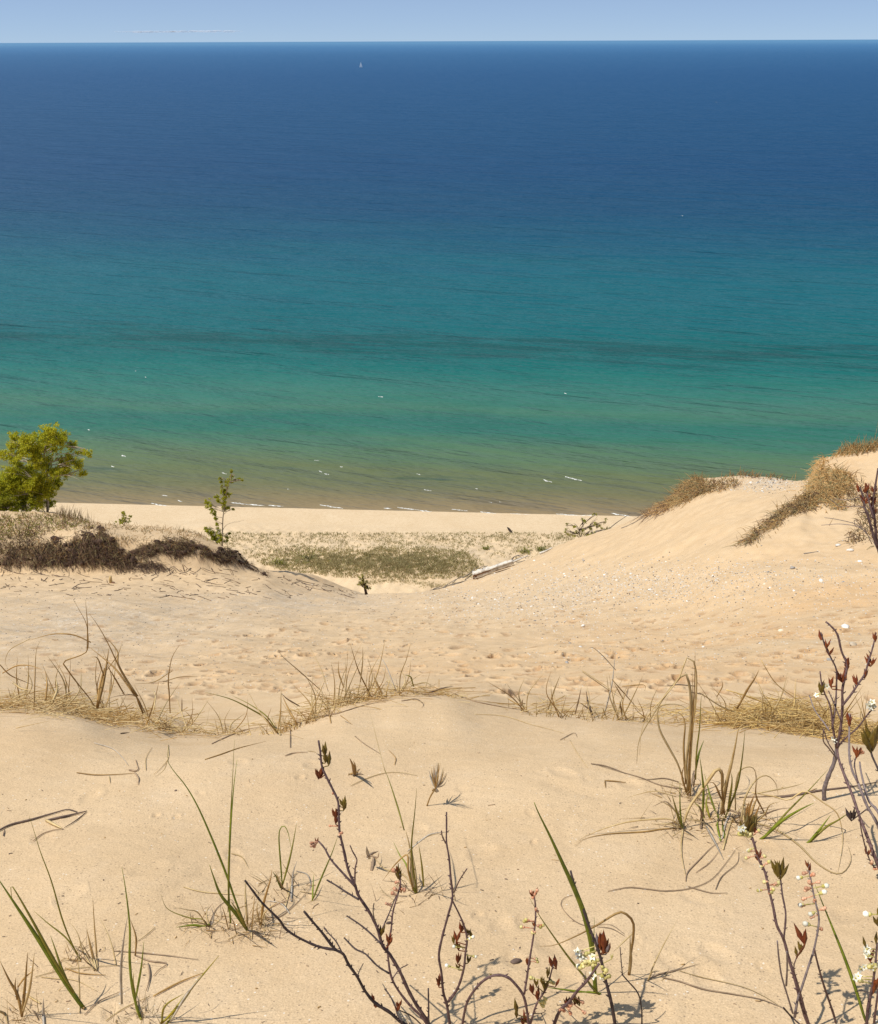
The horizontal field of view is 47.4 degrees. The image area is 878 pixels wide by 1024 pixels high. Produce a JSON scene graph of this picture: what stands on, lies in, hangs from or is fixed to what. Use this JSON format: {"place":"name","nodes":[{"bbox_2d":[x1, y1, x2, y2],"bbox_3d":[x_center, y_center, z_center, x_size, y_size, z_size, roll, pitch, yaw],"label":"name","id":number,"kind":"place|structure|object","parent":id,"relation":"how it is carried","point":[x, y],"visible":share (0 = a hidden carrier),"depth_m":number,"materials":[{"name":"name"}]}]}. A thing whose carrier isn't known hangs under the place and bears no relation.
{"place":"outdoors","nodes":[
{"label":"outdoors","id":0,"kind":"place"},
{"bbox_2d":[0,39,877,515],"bbox_3d":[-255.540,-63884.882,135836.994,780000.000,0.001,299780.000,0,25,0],"label":"lake water","id":1,"kind":"structure","parent":0,"point":[626,277],"depth_m":537.27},
{"bbox_2d":[0,446,877,1023],"bbox_3d":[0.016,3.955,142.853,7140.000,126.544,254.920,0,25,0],"label":"sand","id":2,"kind":"structure","parent":0,"point":[152,820],"depth_m":3.02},
{"bbox_2d":[0,487,33,511],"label":"leafy bush","id":3,"kind":"object","parent":2,"relation":"on","point":[4,499],"visible":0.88,"depth_m":61.03,"materials":[{"name":"green plant"}]},
{"bbox_2d":[0,535,48,556],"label":"grass clump","id":4,"kind":"object","parent":2,"relation":"on","point":[38,541],"visible":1,"depth_m":48.79,"materials":[{"name":"plant"}]},
{"bbox_2d":[0,952,50,1023],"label":"grass tuft","id":5,"kind":"object","parent":2,"relation":"on","point":[24,1003],"visible":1,"depth_m":1.84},
{"bbox_2d":[2,661,48,704],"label":"straw tuft","id":6,"kind":"object","parent":2,"relation":"on","point":[26,686],"visible":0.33,"depth_m":4.16,"materials":[{"name":"beige plant"}]},
{"bbox_2d":[0,530,51,570],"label":"grass clump","id":7,"kind":"object","parent":2,"relation":"on","point":[22,541],"visible":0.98,"depth_m":48.79,"materials":[{"name":"plant"}]},
{"bbox_2d":[0,543,57,573],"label":"root mat","id":8,"kind":"object","parent":2,"relation":"on","point":[10,560],"visible":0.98,"depth_m":48.51,"materials":[{"name":"plant"}]},
{"bbox_2d":[0,881,85,1012],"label":"grass tuft","id":9,"kind":"object","parent":2,"relation":"on","point":[56,966],"visible":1,"depth_m":1.83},
{"bbox_2d":[0,809,86,840],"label":"fallen stick","id":10,"kind":"object","parent":2,"relation":"on","point":[49,821],"visible":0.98,"depth_m":2.72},
{"bbox_2d":[0,421,92,511],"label":"birch tree","id":11,"kind":"object","parent":2,"relation":"on","point":[28,485],"visible":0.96,"depth_m":61.30,"materials":[{"name":"green plant"}]},
{"bbox_2d":[0,510,94,541],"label":"grass clump","id":12,"kind":"object","parent":2,"relation":"on","point":[40,520],"visible":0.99,"depth_m":51.82,"materials":[{"name":"plant"}]},
{"bbox_2d":[24,657,110,707],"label":"straw tuft","id":13,"kind":"object","parent":2,"relation":"on","point":[65,685],"visible":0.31,"depth_m":4.29,"materials":[{"name":"beige plant"}]},
{"bbox_2d":[50,505,91,520],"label":"grass clump","id":14,"kind":"object","parent":2,"relation":"on","point":[63,514],"visible":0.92,"depth_m":55.59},
{"bbox_2d":[0,600,145,712],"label":"straw tuft","id":15,"kind":"object","parent":2,"relation":"on","point":[102,683],"visible":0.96,"depth_m":3.87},
{"bbox_2d":[29,817,120,990],"bbox_3d":[-0.735,0.767,1.961,0.174,0.339,0.148,19,32,35],"label":"grass tuft","id":16,"kind":"object","parent":2,"relation":"on","point":[94,961],"visible":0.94,"depth_m":2.02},
{"bbox_2d":[27,521,167,573],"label":"root mat","id":17,"kind":"object","parent":2,"relation":"on","point":[78,551],"visible":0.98,"depth_m":48.66,"materials":[{"name":"plant"}]},
{"bbox_2d":[75,648,145,715],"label":"straw tuft","id":18,"kind":"object","parent":2,"relation":"on","point":[110,689],"visible":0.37,"depth_m":4.33,"materials":[{"name":"beige plant"}]},
{"bbox_2d":[35,928,202,1020],"bbox_3d":[-0.628,0.915,1.988,0.224,0.092,0.256,22,33,39],"label":"dry stem","id":19,"kind":"object","parent":2,"relation":"on","point":[163,990],"visible":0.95,"depth_m":1.98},
{"bbox_2d":[77,743,168,782],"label":"dry stem","id":20,"kind":"object","parent":2,"relation":"on","point":[134,771],"visible":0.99,"depth_m":3.06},
{"bbox_2d":[115,511,131,523],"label":"leafy bush","id":21,"kind":"object","parent":2,"relation":"on","point":[124,521],"visible":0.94,"depth_m":59.86,"materials":[{"name":"green plant"}]},
{"bbox_2d":[111,529,153,547],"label":"grass clump","id":22,"kind":"object","parent":2,"relation":"on","point":[131,538],"visible":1,"depth_m":49.19,"materials":[{"name":"plant"}]},
{"bbox_2d":[100,870,170,1023],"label":"grass tuft","id":23,"kind":"object","parent":2,"relation":"on","point":[135,996],"visible":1,"depth_m":1.79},
{"bbox_2d":[117,550,174,575],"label":"grass clump","id":24,"kind":"object","parent":2,"relation":"on","point":[149,568],"visible":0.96,"depth_m":48.60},
{"bbox_2d":[97,521,207,540],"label":"grass clump","id":25,"kind":"object","parent":2,"relation":"on","point":[199,535],"visible":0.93,"depth_m":53.69,"materials":[{"name":"plant"}]},
{"bbox_2d":[113,683,191,733],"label":"straw tuft","id":26,"kind":"object","parent":2,"relation":"on","point":[150,713],"visible":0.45,"depth_m":4.09,"materials":[{"name":"beige plant"}]},
{"bbox_2d":[133,643,207,721],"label":"straw tuft","id":27,"kind":"object","parent":2,"relation":"on","point":[139,704],"visible":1,"depth_m":3.85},
{"bbox_2d":[128,531,227,564],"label":"root mat","id":28,"kind":"object","parent":2,"relation":"on","point":[181,550],"visible":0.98,"depth_m":49.48,"materials":[{"name":"plant"}]},
{"bbox_2d":[0,564,356,600],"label":"root debris","id":29,"kind":"object","parent":2,"relation":"on","point":[171,581],"visible":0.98,"depth_m":47.16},
{"bbox_2d":[159,956,218,1023],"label":"grass tuft","id":30,"kind":"object","parent":2,"relation":"on","point":[176,1008],"visible":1,"depth_m":1.82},
{"bbox_2d":[158,697,227,733],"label":"straw tuft","id":31,"kind":"object","parent":2,"relation":"on","point":[188,722],"visible":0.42,"depth_m":4.08,"materials":[{"name":"beige plant"}]},
{"bbox_2d":[120,693,297,759],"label":"straw tuft","id":32,"kind":"object","parent":2,"relation":"on","point":[273,724],"visible":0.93,"depth_m":3.80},
{"bbox_2d":[162,897,257,946],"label":"grass tuft","id":33,"kind":"object","parent":2,"relation":"on","point":[203,925],"visible":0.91,"depth_m":2.15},
{"bbox_2d":[157,742,284,946],"bbox_3d":[-0.454,0.693,2.066,0.265,0.491,0.167,5,26,11],"label":"grass tuft","id":34,"kind":"object","parent":2,"relation":"on","point":[236,912],"visible":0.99,"depth_m":2.10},
{"bbox_2d":[203,469,243,545],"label":"young tree","id":35,"kind":"object","parent":2,"relation":"on","point":[210,531],"visible":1,"depth_m":52.36,"materials":[{"name":"green plant"}]},
{"bbox_2d":[204,699,258,734],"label":"straw tuft","id":36,"kind":"object","parent":2,"relation":"on","point":[230,724],"visible":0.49,"depth_m":3.99,"materials":[{"name":"beige plant"}]},
{"bbox_2d":[215,545,270,582],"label":"root mat","id":37,"kind":"object","parent":2,"relation":"on","point":[230,555],"visible":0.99,"depth_m":51.05,"materials":[{"name":"plant"}]},
{"bbox_2d":[184,853,314,938],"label":"grass tuft","id":38,"kind":"object","parent":2,"relation":"on","point":[262,917],"visible":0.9,"depth_m":2.17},
{"bbox_2d":[268,557,291,565],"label":"beach bush","id":39,"kind":"object","parent":2,"relation":"on","point":[279,562],"visible":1,"depth_m":222.58,"materials":[{"name":"green plant"}]},
{"bbox_2d":[247,685,314,735],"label":"straw tuft","id":40,"kind":"object","parent":2,"relation":"on","point":[284,729],"visible":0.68,"depth_m":3.80,"materials":[{"name":"beige plant"}]},
{"bbox_2d":[248,823,321,905],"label":"grass tuft","id":41,"kind":"object","parent":2,"relation":"on","point":[281,883],"visible":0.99,"depth_m":2.33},
{"bbox_2d":[279,677,339,730],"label":"straw tuft","id":42,"kind":"object","parent":2,"relation":"on","point":[312,711],"visible":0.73,"depth_m":3.88,"materials":[{"name":"beige plant"}]},
{"bbox_2d":[294,548,324,564],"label":"beach bush","id":43,"kind":"object","parent":2,"relation":"on","point":[305,557],"visible":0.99,"depth_m":223.66,"materials":[{"name":"green plant"}]},
{"bbox_2d":[312,839,336,900],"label":"grass tuft","id":44,"kind":"object","parent":2,"relation":"on","point":[320,878],"visible":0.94,"depth_m":2.24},
{"bbox_2d":[244,740,429,1023],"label":"sand cherry","id":45,"kind":"object","parent":2,"relation":"on","point":[352,881],"visible":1,"depth_m":1.73,"materials":[{"name":"brown plant"}]},
{"bbox_2d":[290,645,397,717],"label":"straw tuft","id":46,"kind":"object","parent":2,"relation":"on","point":[345,696],"visible":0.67,"depth_m":4.11,"materials":[{"name":"beige plant"}]},
{"bbox_2d":[285,736,416,785],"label":"dry stem","id":47,"kind":"object","parent":2,"relation":"on","point":[365,778],"visible":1,"depth_m":3.17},
{"bbox_2d":[278,643,430,722],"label":"straw tuft","id":48,"kind":"object","parent":2,"relation":"on","point":[360,679],"visible":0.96,"depth_m":4.03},
{"bbox_2d":[348,759,363,775],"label":"dried plant","id":49,"kind":"object","parent":2,"relation":"on","point":[354,772],"visible":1,"depth_m":3.01,"materials":[{"name":"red plant"}]},
{"bbox_2d":[357,574,370,594],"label":"leafy bush","id":50,"kind":"object","parent":2,"relation":"on","point":[362,582],"visible":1,"depth_m":55.98,"materials":[{"name":"green plant"}]},
{"bbox_2d":[251,544,483,587],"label":"shelf scrub","id":51,"kind":"object","parent":2,"relation":"on","point":[364,562],"visible":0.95,"depth_m":219.28,"materials":[{"name":"green plant"}]},
{"bbox_2d":[366,846,378,870],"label":"dried leaf","id":52,"kind":"object","parent":2,"relation":"on","point":[368,856],"visible":1,"depth_m":2.43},
{"bbox_2d":[356,663,429,695],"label":"straw tuft","id":53,"kind":"object","parent":2,"relation":"on","point":[404,685],"visible":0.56,"depth_m":4.19,"materials":[{"name":"beige plant"}]},
{"bbox_2d":[343,641,451,703],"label":"straw tuft","id":54,"kind":"object","parent":2,"relation":"on","point":[368,692],"visible":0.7,"depth_m":4.09,"materials":[{"name":"straw"},{"name":"dry grass"}]},
{"bbox_2d":[220,530,585,578],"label":"beach grass","id":55,"kind":"structure","parent":2,"relation":"on","point":[412,542],"depth_m":237.16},
{"bbox_2d":[287,686,518,727],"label":"straw tuft","id":56,"kind":"object","parent":2,"relation":"on","point":[416,699],"visible":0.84,"depth_m":4.09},
{"bbox_2d":[369,715,455,913],"bbox_3d":[-0.117,0.716,2.328,0.177,0.464,0.397,-17,30,-31],"label":"grass tuft","id":57,"kind":"object","parent":2,"relation":"on","point":[412,875],"visible":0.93,"depth_m":2.28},
{"bbox_2d":[426,762,446,805],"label":"dried plant","id":58,"kind":"object","parent":2,"relation":"on","point":[434,778],"visible":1,"depth_m":2.77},
{"bbox_2d":[2,738,872,1022],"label":"plant litter","id":59,"kind":"object","parent":2,"relation":"on","point":[326,929],"visible":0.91,"depth_m":2.21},
{"bbox_2d":[0,476,877,699],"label":"gravel","id":60,"kind":"structure","parent":2,"relation":"on","point":[507,603],"depth_m":28.39,"materials":[{"name":"white stone"}]},
{"bbox_2d":[0,673,877,744],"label":"straw litter","id":61,"kind":"object","parent":2,"relation":"on","point":[100,714],"visible":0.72,"depth_m":4.03,"materials":[{"name":"plant"}]},
{"bbox_2d":[432,566,477,589],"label":"dead branch","id":62,"kind":"object","parent":2,"relation":"on","point":[455,580],"visible":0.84,"depth_m":58.81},
{"bbox_2d":[436,812,476,1023],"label":"sand cherry","id":63,"kind":"object","parent":2,"relation":"on","point":[458,947],"visible":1,"depth_m":1.73,"materials":[{"name":"brown plant"}]},
{"bbox_2d":[472,555,527,578],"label":"driftwood log","id":64,"kind":"object","parent":2,"relation":"on","point":[480,573],"visible":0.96,"depth_m":57.20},
{"bbox_2d":[461,887,559,1023],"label":"sand cherry","id":65,"kind":"object","parent":2,"relation":"on","point":[540,1001],"visible":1,"depth_m":1.75,"materials":[{"name":"brown plant"}]},
{"bbox_2d":[490,678,564,713],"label":"straw tuft","id":66,"kind":"object","parent":2,"relation":"on","point":[519,700],"visible":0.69,"depth_m":4.04,"materials":[{"name":"beige plant"}]},
{"bbox_2d":[479,647,624,715],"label":"straw tuft","id":67,"kind":"object","parent":2,"relation":"on","point":[521,703],"visible":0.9,"depth_m":3.99,"materials":[{"name":"beige plant"}]},
{"bbox_2d":[478,714,625,787],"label":"dry stem","id":68,"kind":"object","parent":2,"relation":"on","point":[574,748],"visible":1,"depth_m":3.19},
{"bbox_2d":[529,672,582,717],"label":"straw tuft","id":69,"kind":"object","parent":2,"relation":"on","point":[556,709],"visible":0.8,"depth_m":3.96,"materials":[{"name":"beige plant"}]},
{"bbox_2d":[530,899,599,994],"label":"grass tuft","id":70,"kind":"object","parent":2,"relation":"on","point":[574,964],"visible":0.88,"depth_m":1.89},
{"bbox_2d":[534,802,600,993],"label":"grass tuft","id":71,"kind":"object","parent":2,"relation":"on","point":[577,897],"visible":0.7,"depth_m":1.79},
{"bbox_2d":[552,870,616,1023],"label":"sand cherry","id":72,"kind":"object","parent":2,"relation":"on","point":[602,943],"visible":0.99,"depth_m":1.79,"materials":[{"name":"white plant"}]},
{"bbox_2d":[564,513,609,539],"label":"leafy bush","id":73,"kind":"object","parent":2,"relation":"on","point":[590,526],"visible":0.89,"depth_m":55.11,"materials":[{"name":"green plant"}]},
{"bbox_2d":[560,895,622,934],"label":"dry stem","id":74,"kind":"object","parent":2,"relation":"on","point":[590,925],"visible":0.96,"depth_m":2.15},
{"bbox_2d":[551,911,634,974],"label":"grass tuft","id":75,"kind":"object","parent":2,"relation":"on","point":[631,942],"visible":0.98,"depth_m":1.90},
{"bbox_2d":[561,682,624,721],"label":"straw tuft","id":76,"kind":"object","parent":2,"relation":"on","point":[590,713],"visible":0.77,"depth_m":3.92,"materials":[{"name":"beige plant"}]},
{"bbox_2d":[585,676,647,721],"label":"straw tuft","id":77,"kind":"object","parent":2,"relation":"on","point":[614,707],"visible":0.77,"depth_m":3.98,"materials":[{"name":"beige plant"}]},
{"bbox_2d":[620,947,643,1023],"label":"bare twig","id":78,"kind":"object","parent":2,"relation":"on","point":[640,1003],"visible":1,"depth_m":1.79,"materials":[{"name":"brown plant"}]},
{"bbox_2d":[615,688,676,723],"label":"straw tuft","id":79,"kind":"object","parent":2,"relation":"on","point":[650,713],"visible":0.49,"depth_m":4.02,"materials":[{"name":"beige plant"}]},
{"bbox_2d":[576,791,716,842],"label":"grass tuft","id":80,"kind":"object","parent":2,"relation":"on","point":[673,823],"visible":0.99,"depth_m":2.63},
{"bbox_2d":[630,498,669,525],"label":"grass clump","id":81,"kind":"object","parent":2,"relation":"on","point":[655,511],"visible":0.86,"depth_m":45.02,"materials":[{"name":"plant"}]},
{"bbox_2d":[598,657,720,814],"bbox_3d":[0.646,0.564,2.806,0.343,0.640,0.347,0,25,0],"label":"grass tuft","id":82,"kind":"object","parent":2,"relation":"on","point":[689,782],"visible":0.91,"depth_m":2.80,"materials":[{"name":"plant"}]},
{"bbox_2d":[647,921,697,980],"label":"grass tuft","id":83,"kind":"object","parent":2,"relation":"on","point":[650,977],"visible":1,"depth_m":1.97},
{"bbox_2d":[608,841,738,893],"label":"dry stem","id":84,"kind":"object","parent":2,"relation":"on","point":[686,876],"visible":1,"depth_m":2.36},
{"bbox_2d":[657,472,711,514],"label":"grass clump","id":85,"kind":"object","parent":2,"relation":"on","point":[685,490],"visible":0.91,"depth_m":42.32,"materials":[{"name":"plant"}]},
{"bbox_2d":[583,660,806,724],"bbox_3d":[1.065,0.739,4.006,1.013,0.422,0.244,0,25,0],"label":"straw tuft","id":86,"kind":"object","parent":2,"relation":"on","point":[745,693],"visible":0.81,"depth_m":3.95,"materials":[{"name":"dry straw"},{"name":"dried grass"}]},
{"bbox_2d":[682,682,752,725],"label":"straw tuft","id":87,"kind":"object","parent":2,"relation":"on","point":[721,720],"visible":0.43,"depth_m":3.98,"materials":[{"name":"plant"}]},
{"bbox_2d":[695,474,741,494],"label":"grass clump","id":88,"kind":"object","parent":2,"relation":"on","point":[713,484],"visible":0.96,"depth_m":41.06,"materials":[{"name":"plant"}]},
{"bbox_2d":[662,970,780,1006],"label":"dry stem","id":89,"kind":"object","parent":2,"relation":"on","point":[718,991],"visible":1,"depth_m":1.93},
{"bbox_2d":[681,723,803,875],"bbox_3d":[0.748,0.703,2.631,0.222,0.382,0.645,21,33,38],"label":"grass tuft","id":90,"kind":"object","parent":2,"relation":"on","point":[723,794],"visible":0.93,"depth_m":2.67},
{"bbox_2d":[721,466,795,480],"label":"grass clump","id":91,"kind":"object","parent":2,"relation":"on","point":[744,475],"visible":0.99,"depth_m":41.77,"materials":[{"name":"plant"}]},
{"bbox_2d":[716,670,801,731],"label":"straw tuft","id":92,"kind":"object","parent":2,"relation":"on","point":[765,708],"visible":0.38,"depth_m":3.98,"materials":[{"name":"plant"}]},
{"bbox_2d":[675,771,850,873],"bbox_3d":[0.845,0.790,2.577,0.413,0.244,0.384,0,25,0],"label":"grass tuft","id":93,"kind":"object","parent":2,"relation":"on","point":[749,810],"visible":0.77,"depth_m":2.63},
{"bbox_2d":[723,490,826,548],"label":"grass clump","id":94,"kind":"object","parent":2,"relation":"on","point":[775,518],"visible":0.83,"depth_m":30.64,"materials":[{"name":"plant"}]},
{"bbox_2d":[737,812,836,1023],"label":"sand cherry","id":95,"kind":"object","parent":2,"relation":"on","point":[748,829],"visible":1,"depth_m":1.76,"materials":[{"name":"brown plant"}]},
{"bbox_2d":[760,774,823,839],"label":"grass tuft","id":96,"kind":"object","parent":2,"relation":"on","point":[777,824],"visible":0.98,"depth_m":2.59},
{"bbox_2d":[760,679,843,735],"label":"straw tuft","id":97,"kind":"object","parent":2,"relation":"on","point":[796,710],"visible":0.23,"depth_m":4.06,"materials":[{"name":"plant"}]},
{"bbox_2d":[780,442,865,512],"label":"grass clump","id":98,"kind":"object","parent":2,"relation":"on","point":[822,489],"visible":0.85,"depth_m":32.75,"materials":[{"name":"plant"}]},
{"bbox_2d":[806,815,845,842],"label":"grass tuft","id":99,"kind":"object","parent":2,"relation":"on","point":[820,830],"visible":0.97,"depth_m":2.57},
{"bbox_2d":[780,782,876,797],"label":"fallen stick","id":100,"kind":"object","parent":2,"relation":"on","point":[813,791],"visible":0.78,"depth_m":2.86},
{"bbox_2d":[815,885,865,1020],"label":"grass tuft","id":101,"kind":"object","parent":2,"relation":"on","point":[850,975],"visible":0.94,"depth_m":1.80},
{"bbox_2d":[809,621,876,800],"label":"sand cherry","id":102,"kind":"object","parent":2,"relation":"on","point":[870,704],"visible":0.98,"depth_m":2.68,"materials":[{"name":"brown plant"}]},
{"bbox_2d":[812,685,877,735],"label":"straw tuft","id":103,"kind":"object","parent":2,"relation":"on","point":[844,712],"visible":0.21,"depth_m":4.02,"materials":[{"name":"plant"}]},
{"bbox_2d":[824,468,877,551],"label":"sand cherry","id":104,"kind":"object","parent":2,"relation":"on","point":[873,510],"visible":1,"depth_m":6.96,"materials":[{"name":"brown plant"}]},
{"bbox_2d":[829,474,877,547],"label":"grass clump","id":105,"kind":"object","parent":2,"relation":"on","point":[860,521],"visible":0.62,"depth_m":29.33,"materials":[{"name":"plant"}]},
{"bbox_2d":[831,425,877,456],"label":"grass clump","id":106,"kind":"object","parent":2,"relation":"on","point":[856,448],"visible":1,"depth_m":35.16,"materials":[{"name":"plant"}]},
{"bbox_2d":[836,712,877,870],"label":"sand cherry","id":107,"kind":"object","parent":2,"relation":"on","point":[869,739],"visible":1,"depth_m":2.35,"materials":[{"name":"brown plant"}]},
{"bbox_2d":[838,691,877,741],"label":"straw tuft","id":108,"kind":"object","parent":2,"relation":"on","point":[865,722],"visible":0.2,"depth_m":3.98,"materials":[{"name":"beige plant"}]},
{"bbox_2d":[853,908,877,1023],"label":"sand cherry","id":109,"kind":"object","parent":2,"relation":"on","point":[869,956],"visible":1,"depth_m":1.79,"materials":[{"name":"white plant"}]},
{"bbox_2d":[0,0,877,42],"label":"sky","id":110,"kind":"structure","parent":0,"point":[21,21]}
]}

